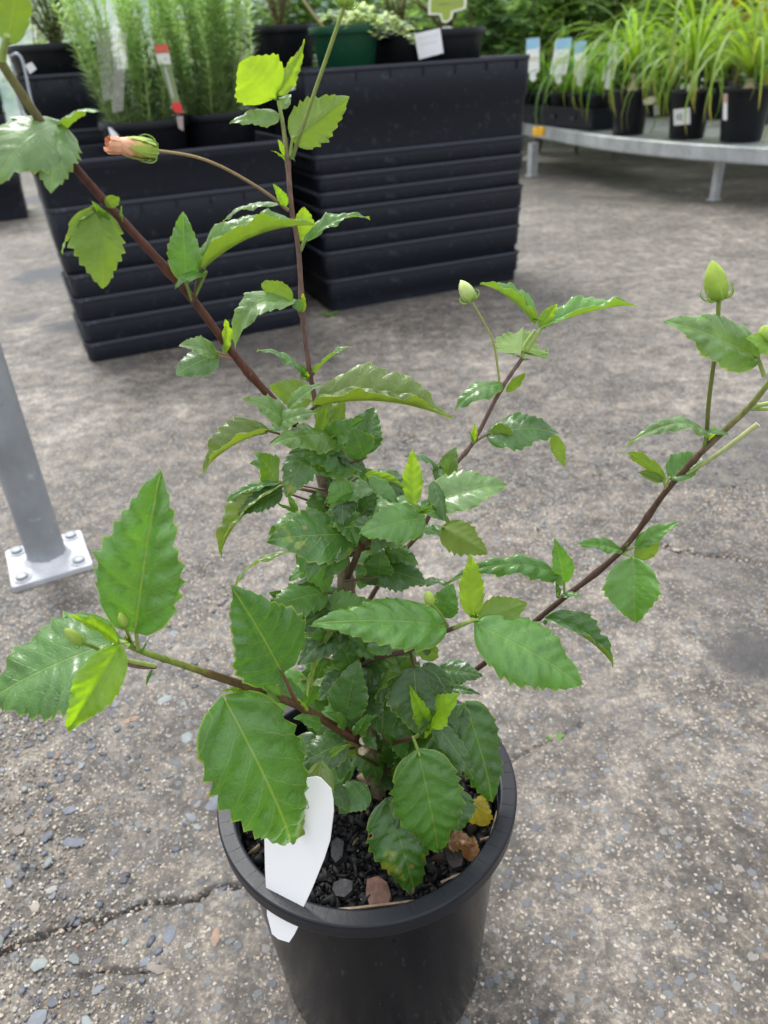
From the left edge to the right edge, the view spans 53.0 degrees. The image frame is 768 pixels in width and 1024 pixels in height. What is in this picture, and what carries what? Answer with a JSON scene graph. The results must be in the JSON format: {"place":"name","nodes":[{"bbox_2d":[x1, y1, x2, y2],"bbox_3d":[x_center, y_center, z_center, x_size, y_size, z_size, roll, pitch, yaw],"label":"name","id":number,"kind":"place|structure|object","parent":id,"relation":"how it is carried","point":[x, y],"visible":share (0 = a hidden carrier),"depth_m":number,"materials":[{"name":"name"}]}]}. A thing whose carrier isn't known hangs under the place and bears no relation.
{"place":"outdoors","nodes":[
{"label":"outdoors","id":0,"kind":"place"},
{"bbox_2d":[0,0,716,121],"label":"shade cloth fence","id":1,"kind":"object","parent":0,"point":[10,108],"visible":0.01,"depth_m":8.09,"materials":[{"name":"fabric"}]},
{"bbox_2d":[0,123,767,1023],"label":"ground","id":2,"kind":"structure","parent":0,"point":[628,881],"depth_m":1.24,"materials":[{"name":"concrete"}]},
{"bbox_2d":[0,173,27,220],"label":"plastic crate","id":3,"kind":"object","parent":2,"relation":"on","point":[13,205],"visible":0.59,"depth_m":4.80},
{"bbox_2d":[1,1,45,114],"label":"pale herb","id":4,"kind":"object","parent":2,"relation":"on","point":[34,42],"visible":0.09,"depth_m":5.18,"materials":[{"name":"green plant"}]},
{"bbox_2d":[0,344,93,591],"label":"steel post","id":5,"kind":"object","parent":2,"relation":"on","point":[47,552],"visible":1,"depth_m":1.38,"materials":[{"name":"metal"}]},
{"bbox_2d":[62,8,148,68],"bbox_3d":[-1.849,-2.885,5.423,0.555,1.166,0.520,13,35,26],"label":"pale herb","id":6,"kind":"object","parent":2,"relation":"on","point":[109,37],"visible":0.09,"depth_m":5.30,"materials":[{"name":"green plant"}]},
{"bbox_2d":[139,6,200,66],"bbox_3d":[-1.475,-3.088,5.686,0.613,1.205,0.574,17,36,30],"label":"pale herb","id":7,"kind":"object","parent":2,"relation":"on","point":[175,36],"visible":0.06,"depth_m":5.53,"materials":[{"name":"green plant"}]},
{"bbox_2d":[72,308,300,360],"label":"plastic crate","id":8,"kind":"object","parent":2,"relation":"on","point":[134,345],"visible":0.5,"depth_m":2.50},
{"bbox_2d":[70,285,297,342],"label":"plastic crate","id":9,"kind":"object","parent":8,"relation":"on","point":[119,327],"visible":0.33,"depth_m":2.45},
{"bbox_2d":[60,263,297,320],"bbox_3d":[-0.698,-0.778,2.645,0.733,0.120,0.452,-16,33,-19],"label":"plastic crate","id":10,"kind":"object","parent":9,"relation":"on","point":[133,302],"visible":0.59,"depth_m":2.44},
{"bbox_2d":[57,240,295,298],"bbox_3d":[-0.698,-0.838,2.608,0.728,0.120,0.452,-15,33,-19],"label":"plastic crate","id":11,"kind":"object","parent":10,"relation":"on","point":[81,286],"visible":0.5,"depth_m":2.41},
{"bbox_2d":[50,227,292,274],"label":"plastic crate","id":12,"kind":"object","parent":11,"relation":"on","point":[134,254],"visible":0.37,"depth_m":2.36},
{"bbox_2d":[38,181,290,251],"bbox_3d":[-0.711,-0.979,2.527,0.744,0.170,0.452,-15,33,-19],"label":"plastic crate","id":13,"kind":"object","parent":12,"relation":"on","point":[152,218],"visible":0.45,"depth_m":2.33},
{"bbox_2d":[33,131,288,223],"bbox_3d":[-0.718,-1.080,2.462,0.763,0.170,0.452,-15,33,-19],"label":"plastic crate","id":14,"kind":"object","parent":13,"relation":"on","point":[259,161],"visible":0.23,"depth_m":2.29,"materials":[{"name":"plastic"}]},
{"bbox_2d":[98,115,189,155],"bbox_3d":[-0.742,-1.147,2.434,0.276,0.170,0.276,-4,31,0],"label":"plant pot","id":15,"kind":"object","parent":14,"relation":"in","point":[168,134],"visible":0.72,"depth_m":2.32,"materials":[{"name":"plastic"}]},
{"bbox_2d":[48,0,180,122],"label":"rosemary plant","id":16,"kind":"object","parent":15,"relation":"in","point":[143,84],"visible":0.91,"depth_m":2.29,"materials":[{"name":"green plant"}]},
{"bbox_2d":[155,44,182,112],"bbox_3d":[-0.631,-1.270,2.260,0.054,0.177,0.023,-4,31,0],"label":"plant tag","id":17,"kind":"object","parent":15,"relation":"in","point":[168,75],"visible":1,"depth_m":2.25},
{"bbox_2d":[174,107,256,148],"bbox_3d":[-0.539,-1.225,2.535,0.268,0.170,0.268,-4,31,0],"label":"plant pot","id":18,"kind":"object","parent":14,"relation":"on","point":[210,130],"visible":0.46,"depth_m":2.43,"materials":[{"name":"plastic"}]},
{"bbox_2d":[154,0,257,114],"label":"rosemary plant","id":19,"kind":"object","parent":18,"relation":"on","point":[215,77],"visible":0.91,"depth_m":2.36,"materials":[{"name":"green plant"}]},
{"bbox_2d":[142,0,231,65],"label":"leafy shrub","id":20,"kind":"object","parent":2,"relation":"on","point":[185,31],"visible":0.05,"depth_m":7.54,"materials":[{"name":"green plant"}]},
{"bbox_2d":[184,6,251,64],"bbox_3d":[-1.059,-2.973,5.460,0.569,1.198,0.557,25,41,38],"label":"pale herb","id":21,"kind":"object","parent":2,"relation":"on","point":[242,52],"visible":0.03,"depth_m":5.26,"materials":[{"name":"green plant"}]},
{"bbox_2d":[184,1,261,63],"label":"leafy shrub","id":22,"kind":"object","parent":2,"relation":"on","point":[242,25],"visible":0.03,"depth_m":7.56,"materials":[{"name":"green plant"}]},
{"bbox_2d":[226,0,300,58],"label":"leafy shrub","id":23,"kind":"object","parent":2,"relation":"on","point":[260,15],"visible":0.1,"depth_m":7.33,"materials":[{"name":"green plant"}]},
{"bbox_2d":[252,0,335,63],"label":"leafy shrub","id":24,"kind":"object","parent":2,"relation":"on","point":[314,3],"visible":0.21,"depth_m":7.37,"materials":[{"name":"green plant"}]},
{"bbox_2d":[284,0,393,66],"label":"leafy shrub","id":25,"kind":"object","parent":2,"relation":"on","point":[378,12],"visible":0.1,"depth_m":7.36,"materials":[{"name":"green plant"}]},
{"bbox_2d":[217,700,516,1023],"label":"plant pot","id":26,"kind":"object","parent":2,"relation":"on","point":[347,966],"visible":0.51,"depth_m":0.62,"materials":[{"name":"plastic"}]},
{"bbox_2d":[264,776,333,941],"bbox_3d":[-0.062,0.252,0.562,0.061,0.146,0.042,-4,31,0],"label":"plant tag","id":27,"kind":"object","parent":26,"relation":"in","point":[291,872],"visible":0.56,"depth_m":0.56,"materials":[{"name":"white plastic"}]},
{"bbox_2d":[243,766,493,942],"bbox_3d":[-0.013,0.264,0.682,0.223,0.029,0.230,-4,31,0],"label":"potting mix","id":28,"kind":"object","parent":26,"relation":"in","point":[357,840],"visible":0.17,"depth_m":0.64,"materials":[{"name":"black soil"}]},
{"bbox_2d":[331,837,344,866],"bbox_3d":[-0.038,0.283,0.641,0.011,0.005,0.026,-4,31,0],"label":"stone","id":29,"kind":"object","parent":28,"relation":"on","point":[337,848],"visible":1,"depth_m":0.64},
{"bbox_2d":[332,878,353,900],"bbox_3d":[-0.033,0.301,0.614,0.018,0.006,0.017,-4,31,0],"label":"stone","id":30,"kind":"object","parent":28,"relation":"on","point":[342,889],"visible":1,"depth_m":0.61,"materials":[{"name":"grey stone"}]},
{"bbox_2d":[247,769,491,908],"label":"potting fines","id":31,"kind":"object","parent":28,"relation":"on","point":[377,866],"visible":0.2,"depth_m":0.63,"materials":[{"name":"black soil"}]},
{"bbox_2d":[341,900,411,908],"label":"twig","id":32,"kind":"object","parent":28,"relation":"on","point":[377,905],"visible":0.61,"depth_m":0.59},
{"bbox_2d":[366,876,391,908],"bbox_3d":[-0.004,0.300,0.607,0.021,0.006,0.026,-4,31,0],"label":"bark chip","id":33,"kind":"object","parent":28,"relation":"on","point":[377,889],"visible":0.93,"depth_m":0.60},
{"bbox_2d":[0,0,767,893],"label":"hibiscus plant","id":34,"kind":"object","parent":28,"relation":"in","point":[376,704],"visible":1,"depth_m":0.49,"materials":[{"name":"green plant"}]},
{"bbox_2d":[443,847,464,872],"bbox_3d":[0.058,0.283,0.632,0.017,0.004,0.026,-4,31,0],"label":"bark chip","id":35,"kind":"object","parent":28,"relation":"on","point":[455,860],"visible":0.92,"depth_m":0.63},
{"bbox_2d":[445,830,475,851],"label":"fallen leaf","id":36,"kind":"object","parent":28,"relation":"on","point":[457,840],"visible":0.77,"depth_m":0.63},
{"bbox_2d":[462,836,479,860],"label":"fallen leaf","id":37,"kind":"object","parent":28,"relation":"on","point":[469,853],"visible":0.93,"depth_m":0.63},
{"bbox_2d":[469,795,493,825],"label":"fallen leaf","id":38,"kind":"object","parent":28,"relation":"on","point":[482,816],"visible":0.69,"depth_m":0.65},
{"bbox_2d":[324,0,416,28],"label":"leafy shrub","id":39,"kind":"object","parent":2,"relation":"on","point":[357,1],"visible":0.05,"depth_m":7.47,"materials":[{"name":"green plant"}]},
{"bbox_2d":[373,0,439,30],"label":"leafy shrub","id":40,"kind":"object","parent":2,"relation":"on","point":[380,2],"visible":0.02,"depth_m":7.30,"materials":[{"name":"green plant"}]},
{"bbox_2d":[296,248,518,309],"bbox_3d":[0.077,-0.963,3.036,0.792,0.111,0.472,-15,33,-18],"label":"plastic crate","id":41,"kind":"object","parent":2,"relation":"on","point":[363,290],"visible":0.54,"depth_m":2.84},
{"bbox_2d":[293,223,519,292],"bbox_3d":[0.068,-1.031,2.997,0.803,0.146,0.472,-15,33,-18],"label":"plastic crate","id":42,"kind":"object","parent":41,"relation":"on","point":[348,263],"visible":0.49,"depth_m":2.79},
{"bbox_2d":[293,206,520,251],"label":"plastic crate","id":43,"kind":"object","parent":42,"relation":"on","point":[346,240],"visible":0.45,"depth_m":2.75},
{"bbox_2d":[293,183,522,233],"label":"plastic crate","id":44,"kind":"object","parent":43,"relation":"on","point":[432,207],"visible":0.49,"depth_m":2.72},
{"bbox_2d":[292,169,520,208],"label":"plastic crate","id":45,"kind":"object","parent":44,"relation":"on","point":[355,197],"visible":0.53,"depth_m":2.68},
{"bbox_2d":[291,152,523,192],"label":"plastic crate","id":46,"kind":"object","parent":45,"relation":"on","point":[390,176],"visible":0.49,"depth_m":2.65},
{"bbox_2d":[291,134,524,190],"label":"plastic crate","id":47,"kind":"object","parent":46,"relation":"on","point":[399,157],"visible":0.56,"depth_m":2.63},
{"bbox_2d":[268,54,529,171],"bbox_3d":[0.045,-1.436,2.751,0.833,0.295,0.472,-15,33,-18],"label":"plastic crate","id":48,"kind":"object","parent":47,"relation":"on","point":[396,105],"visible":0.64,"depth_m":2.56,"materials":[{"name":"plastic"}]},
{"bbox_2d":[308,24,379,68],"bbox_3d":[-0.127,-1.523,2.558,0.236,0.155,0.236,-4,31,0],"label":"plant pot","id":49,"kind":"object","parent":48,"relation":"on","point":[354,44],"visible":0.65,"depth_m":2.48,"materials":[{"name":"green plastic"}]},
{"bbox_2d":[317,1,392,28],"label":"silver plant","id":50,"kind":"object","parent":49,"relation":"in","point":[356,16],"visible":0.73,"depth_m":2.46,"materials":[{"name":"green plant"}]},
{"bbox_2d":[375,29,429,64],"bbox_3d":[0.061,-1.614,2.744,0.252,0.170,0.252,-4,31,0],"label":"plant pot","id":51,"kind":"object","parent":48,"relation":"on","point":[392,48],"visible":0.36,"depth_m":2.64,"materials":[{"name":"plastic"}]},
{"bbox_2d":[368,11,416,43],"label":"silver plant","id":52,"kind":"object","parent":51,"relation":"in","point":[385,19],"visible":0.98,"depth_m":2.48,"materials":[{"name":"green plant"}]},
{"bbox_2d":[382,0,413,30],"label":"grey shrub","id":53,"kind":"object","parent":51,"relation":"in","point":[399,10],"visible":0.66,"depth_m":2.66,"materials":[{"name":"green plant"}]},
{"bbox_2d":[415,27,485,61],"bbox_3d":[0.223,-1.590,2.695,0.262,0.170,0.262,-4,31,0],"label":"plant pot","id":54,"kind":"object","parent":48,"relation":"on","point":[462,43],"visible":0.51,"depth_m":2.59,"materials":[{"name":"plastic"}]},
{"bbox_2d":[414,28,442,58],"bbox_3d":[0.148,-1.542,2.536,0.095,0.085,0.010,-4,31,-1],"label":"price label","id":55,"kind":"object","parent":54,"relation":"attached to","point":[429,43],"visible":1,"depth_m":2.54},
{"bbox_2d":[408,0,459,28],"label":"bronze plant","id":56,"kind":"object","parent":54,"relation":"in","point":[424,8],"visible":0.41,"depth_m":2.64,"materials":[{"name":"green plant"}]},
{"bbox_2d":[428,0,466,22],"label":"plant tag","id":57,"kind":"object","parent":54,"relation":"in","point":[445,10],"visible":1,"depth_m":2.50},
{"bbox_2d":[403,0,484,49],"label":"leafy shrub","id":58,"kind":"object","parent":2,"relation":"on","point":[418,18],"visible":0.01,"depth_m":6.61,"materials":[{"name":"green plant"}]},
{"bbox_2d":[392,0,533,55],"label":"leafy shrub","id":59,"kind":"object","parent":2,"relation":"on","point":[465,21],"visible":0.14,"depth_m":5.45,"materials":[{"name":"green plant"}]},
{"bbox_2d":[462,0,550,55],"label":"leafy shrub","id":60,"kind":"object","parent":2,"relation":"on","point":[504,18],"visible":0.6,"depth_m":5.42,"materials":[{"name":"green plant"}]},
{"bbox_2d":[495,0,588,151],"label":"leafy shrub","id":61,"kind":"object","parent":2,"relation":"on","point":[558,13],"visible":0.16,"depth_m":5.73,"materials":[{"name":"green plant"}]},
{"bbox_2d":[525,0,630,152],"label":"leafy shrub","id":62,"kind":"object","parent":2,"relation":"on","point":[549,32],"visible":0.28,"depth_m":5.66,"materials":[{"name":"green plant"}]},
{"bbox_2d":[577,0,685,152],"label":"leafy shrub","id":63,"kind":"object","parent":2,"relation":"on","point":[604,4],"visible":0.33,"depth_m":5.55,"materials":[{"name":"green plant"}]},
{"bbox_2d":[524,115,767,200],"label":"display bench","id":64,"kind":"object","parent":2,"relation":"on","point":[657,141],"visible":0.66,"depth_m":4.33,"materials":[{"name":"metal"}]},
{"bbox_2d":[533,127,544,135],"bbox_3d":[1.020,-2.506,5.067,0.078,0.052,0.050,12,34,24],"label":"rail clip","id":65,"kind":"object","parent":64,"relation":"attached to","point":[541,130],"visible":0.96,"depth_m":5.05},
{"bbox_2d":[523,103,612,130],"bbox_3d":[1.263,-2.740,5.302,0.360,0.123,1.137,-13,32,-16],"label":"carry tray","id":66,"kind":"object","parent":64,"relation":"on","point":[591,120],"visible":0.43,"depth_m":5.02,"materials":[{"name":"plastic"}]},
{"bbox_2d":[524,90,538,104],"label":"plant pot","id":67,"kind":"object","parent":66,"relation":"in","point":[528,99],"visible":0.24,"depth_m":5.55,"materials":[{"name":"plastic"}]},
{"bbox_2d":[506,47,588,90],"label":"strappy plant","id":68,"kind":"object","parent":67,"relation":"in","point":[529,87],"visible":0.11,"depth_m":5.56,"materials":[{"name":"green plant"}]},
{"bbox_2d":[533,91,555,105],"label":"plant pot","id":69,"kind":"object","parent":66,"relation":"in","point":[541,99],"visible":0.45,"depth_m":5.38,"materials":[{"name":"plastic"}]},
{"bbox_2d":[484,38,596,91],"bbox_3d":[1.126,-2.962,5.348,0.886,0.543,0.825,-23,36,-29],"label":"strappy plant","id":70,"kind":"object","parent":69,"relation":"in","point":[544,75],"visible":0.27,"depth_m":5.33,"materials":[{"name":"green plant"}]},
{"bbox_2d":[549,91,571,107],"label":"plant pot","id":71,"kind":"object","parent":66,"relation":"in","point":[558,100],"visible":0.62,"depth_m":5.19,"materials":[{"name":"plastic"}]},
{"bbox_2d":[508,21,642,131],"bbox_3d":[1.198,-2.915,5.100,0.928,0.662,0.917,-13,32,-15],"label":"strappy plant","id":72,"kind":"object","parent":71,"relation":"in","point":[568,72],"visible":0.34,"depth_m":5.03,"materials":[{"name":"green plant"}]},
{"bbox_2d":[526,38,538,81],"bbox_3d":[0.952,-2.890,4.925,0.089,0.244,0.030,-4,31,0],"label":"plant tag","id":73,"kind":"object","parent":72,"relation":"attached to","point":[532,45],"visible":0.85,"depth_m":4.92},
{"bbox_2d":[550,38,571,84],"bbox_3d":[1.110,-2.831,4.839,0.131,0.251,0.031,-4,31,0],"label":"plant tag","id":74,"kind":"object","parent":72,"relation":"in","point":[561,44],"visible":0.9,"depth_m":4.83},
{"bbox_2d":[567,92,591,108],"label":"plant pot","id":75,"kind":"object","parent":66,"relation":"in","point":[577,100],"visible":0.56,"depth_m":5.01,"materials":[{"name":"plastic"}]},
{"bbox_2d":[529,16,662,104],"bbox_3d":[1.331,-2.803,4.951,1.022,0.690,0.869,-12,32,-14],"label":"strappy plant","id":76,"kind":"object","parent":75,"relation":"in","point":[588,63],"visible":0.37,"depth_m":4.96,"materials":[{"name":"green plant"}]},
{"bbox_2d":[586,93,610,108],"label":"plant pot","id":77,"kind":"object","parent":66,"relation":"in","point":[596,101],"visible":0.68,"depth_m":4.83,"materials":[{"name":"plastic"}]},
{"bbox_2d":[530,39,681,132],"bbox_3d":[1.399,-2.630,4.804,0.804,0.568,0.929,-19,34,-24],"label":"strappy plant","id":78,"kind":"object","parent":77,"relation":"in","point":[599,91],"visible":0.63,"depth_m":4.68,"materials":[{"name":"green plant"}]},
{"bbox_2d":[613,88,652,135],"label":"plant pot","id":79,"kind":"object","parent":64,"relation":"on","point":[635,120],"visible":0.88,"depth_m":4.49,"materials":[{"name":"plastic"}]},
{"bbox_2d":[538,0,739,123],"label":"plant","id":80,"kind":"object","parent":79,"relation":"in","point":[636,50],"visible":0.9,"depth_m":4.30,"materials":[{"name":"plant"}]},
{"bbox_2d":[573,41,585,86],"bbox_3d":[1.219,-2.784,4.788,0.081,0.248,0.031,-4,31,0],"label":"plant tag","id":81,"kind":"object","parent":80,"relation":"hanging from","point":[577,57],"visible":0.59,"depth_m":4.77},
{"bbox_2d":[601,43,620,89],"bbox_3d":[1.386,-2.718,4.700,0.116,0.247,0.031,-4,31,0],"label":"plant tag","id":82,"kind":"object","parent":80,"relation":"attached to","point":[607,80],"visible":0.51,"depth_m":4.71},
{"bbox_2d":[568,0,704,92],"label":"strappy plant","id":83,"kind":"object","parent":64,"relation":"on","point":[633,30],"visible":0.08,"depth_m":5.49,"materials":[{"name":"green plant"}]},
{"bbox_2d":[549,4,754,90],"bbox_3d":[1.995,-3.143,5.321,1.269,0.815,1.286,21,39,34],"label":"strappy plant","id":84,"kind":"object","parent":64,"relation":"on","point":[659,50],"visible":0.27,"depth_m":5.18,"materials":[{"name":"green plant"}]},
{"bbox_2d":[647,80,678,116],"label":"plant pot","id":85,"kind":"object","parent":64,"relation":"on","point":[651,108],"visible":0.39,"depth_m":5.37,"materials":[{"name":"plastic"}]},
{"bbox_2d":[669,88,715,139],"bbox_3d":[1.679,-2.190,4.237,0.236,0.235,0.236,-4,31,0],"label":"plant pot","id":86,"kind":"object","parent":64,"relation":"on","point":[695,128],"visible":0.79,"depth_m":4.17,"materials":[{"name":"plastic"}]},
{"bbox_2d":[580,0,767,117],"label":"ponytail palm","id":87,"kind":"object","parent":86,"relation":"in","point":[696,41],"visible":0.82,"depth_m":3.95,"materials":[{"name":"plant"}]},
{"bbox_2d":[673,108,689,124],"bbox_3d":[1.597,-2.119,4.126,0.099,0.081,0.011,-4,31,0],"label":"price label","id":88,"kind":"object","parent":86,"relation":"attached to","point":[679,114],"visible":1,"depth_m":4.12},
{"bbox_2d":[701,80,735,119],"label":"plant pot","id":89,"kind":"object","parent":64,"relation":"on","point":[715,101],"visible":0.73,"depth_m":5.01,"materials":[{"name":"plastic"}]},
{"bbox_2d":[600,0,767,124],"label":"strappy plant","id":90,"kind":"object","parent":89,"relation":"in","point":[749,20],"visible":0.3,"depth_m":4.81,"materials":[{"name":"green plant"}]},
{"bbox_2d":[719,85,767,142],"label":"plant pot","id":91,"kind":"object","parent":64,"relation":"on","point":[745,122],"visible":0.91,"depth_m":3.93,"materials":[{"name":"plastic"}]},
{"bbox_2d":[621,0,767,147],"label":"plant","id":92,"kind":"object","parent":91,"relation":"in","point":[760,56],"visible":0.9,"depth_m":3.81,"materials":[{"name":"plant"}]},
{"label":"plant pot","id":93,"kind":"object","parent":64,"relation":"on","visible":0},
{"bbox_2d":[642,0,767,120],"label":"strappy plant","id":94,"kind":"object","parent":93,"relation":"in","point":[765,24],"visible":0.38,"depth_m":4.40,"materials":[{"name":"green plant"}]},
{"bbox_2d":[619,0,706,88],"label":"leafy shrub","id":95,"kind":"object","parent":2,"relation":"on","point":[670,15],"visible":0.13,"depth_m":5.51,"materials":[{"name":"green plant"}]},
{"bbox_2d":[655,0,752,88],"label":"leafy shrub","id":96,"kind":"object","parent":2,"relation":"on","point":[700,76],"visible":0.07,"depth_m":5.79,"materials":[{"name":"green plant"}]},
{"bbox_2d":[696,0,762,85],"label":"leafy shrub","id":97,"kind":"object","parent":2,"relation":"on","point":[728,71],"visible":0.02,"depth_m":5.78,"materials":[{"name":"green plant"}]},
{"bbox_2d":[712,0,767,85],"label":"golden shrub","id":98,"kind":"object","parent":2,"relation":"on","point":[733,67],"visible":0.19,"depth_m":5.18,"materials":[{"name":"green plant"}]},
{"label":"plastic crate","id":99,"kind":"object","parent":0,"visible":0},
{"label":"plastic crate","id":100,"kind":"object","parent":99,"relation":"on","visible":0},
{"bbox_2d":[69,128,104,145],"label":"plastic crate","id":101,"kind":"object","parent":100,"relation":"on","point":[90,136],"depth_m":2.71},
{"bbox_2d":[16,63,237,129],"bbox_3d":[-0.952,-1.550,2.915,0.788,0.220,0.472,-15,33,-18],"label":"plastic crate","id":102,"kind":"object","parent":101,"relation":"on","point":[58,96],"visible":0.25,"depth_m":2.64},
{"bbox_2d":[10,52,32,115],"bbox_3d":[-1.143,-1.324,2.441,0.051,0.230,0.120,-10,32,-11],"label":"wire handle","id":103,"kind":"object","parent":102,"relation":"hanging from","point":[25,74],"visible":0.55,"depth_m":2.43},
{"bbox_2d":[7,41,107,75],"bbox_3d":[-1.154,-1.569,2.773,0.352,0.200,0.352,-4,31,0],"label":"plant pot","id":104,"kind":"object","parent":102,"relation":"on","point":[50,58],"visible":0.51,"depth_m":2.62,"materials":[{"name":"plastic"}]},
{"bbox_2d":[26,0,80,42],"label":"thin herb","id":105,"kind":"object","parent":104,"relation":"on","point":[54,32],"visible":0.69,"depth_m":2.67,"materials":[{"name":"green plant"}]},
{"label":"plastic crate","id":106,"kind":"object","parent":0,"visible":0},
{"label":"plastic crate","id":107,"kind":"object","parent":106,"relation":"on","visible":0},
{"bbox_2d":[231,84,274,134],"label":"plastic crate","id":108,"kind":"object","parent":107,"relation":"on","point":[269,129],"depth_m":2.81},
{"bbox_2d":[244,24,315,67],"bbox_3d":[-0.371,-1.679,2.829,0.262,0.180,0.262,-4,31,0],"label":"plant pot","id":109,"kind":"object","parent":108,"relation":"on","point":[285,42],"visible":0.66,"depth_m":2.72,"materials":[{"name":"plastic"}]},
{"bbox_2d":[260,0,293,24],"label":"dry plant","id":110,"kind":"object","parent":109,"relation":"on","point":[277,18],"visible":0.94,"depth_m":2.75,"materials":[{"name":"green plant"}]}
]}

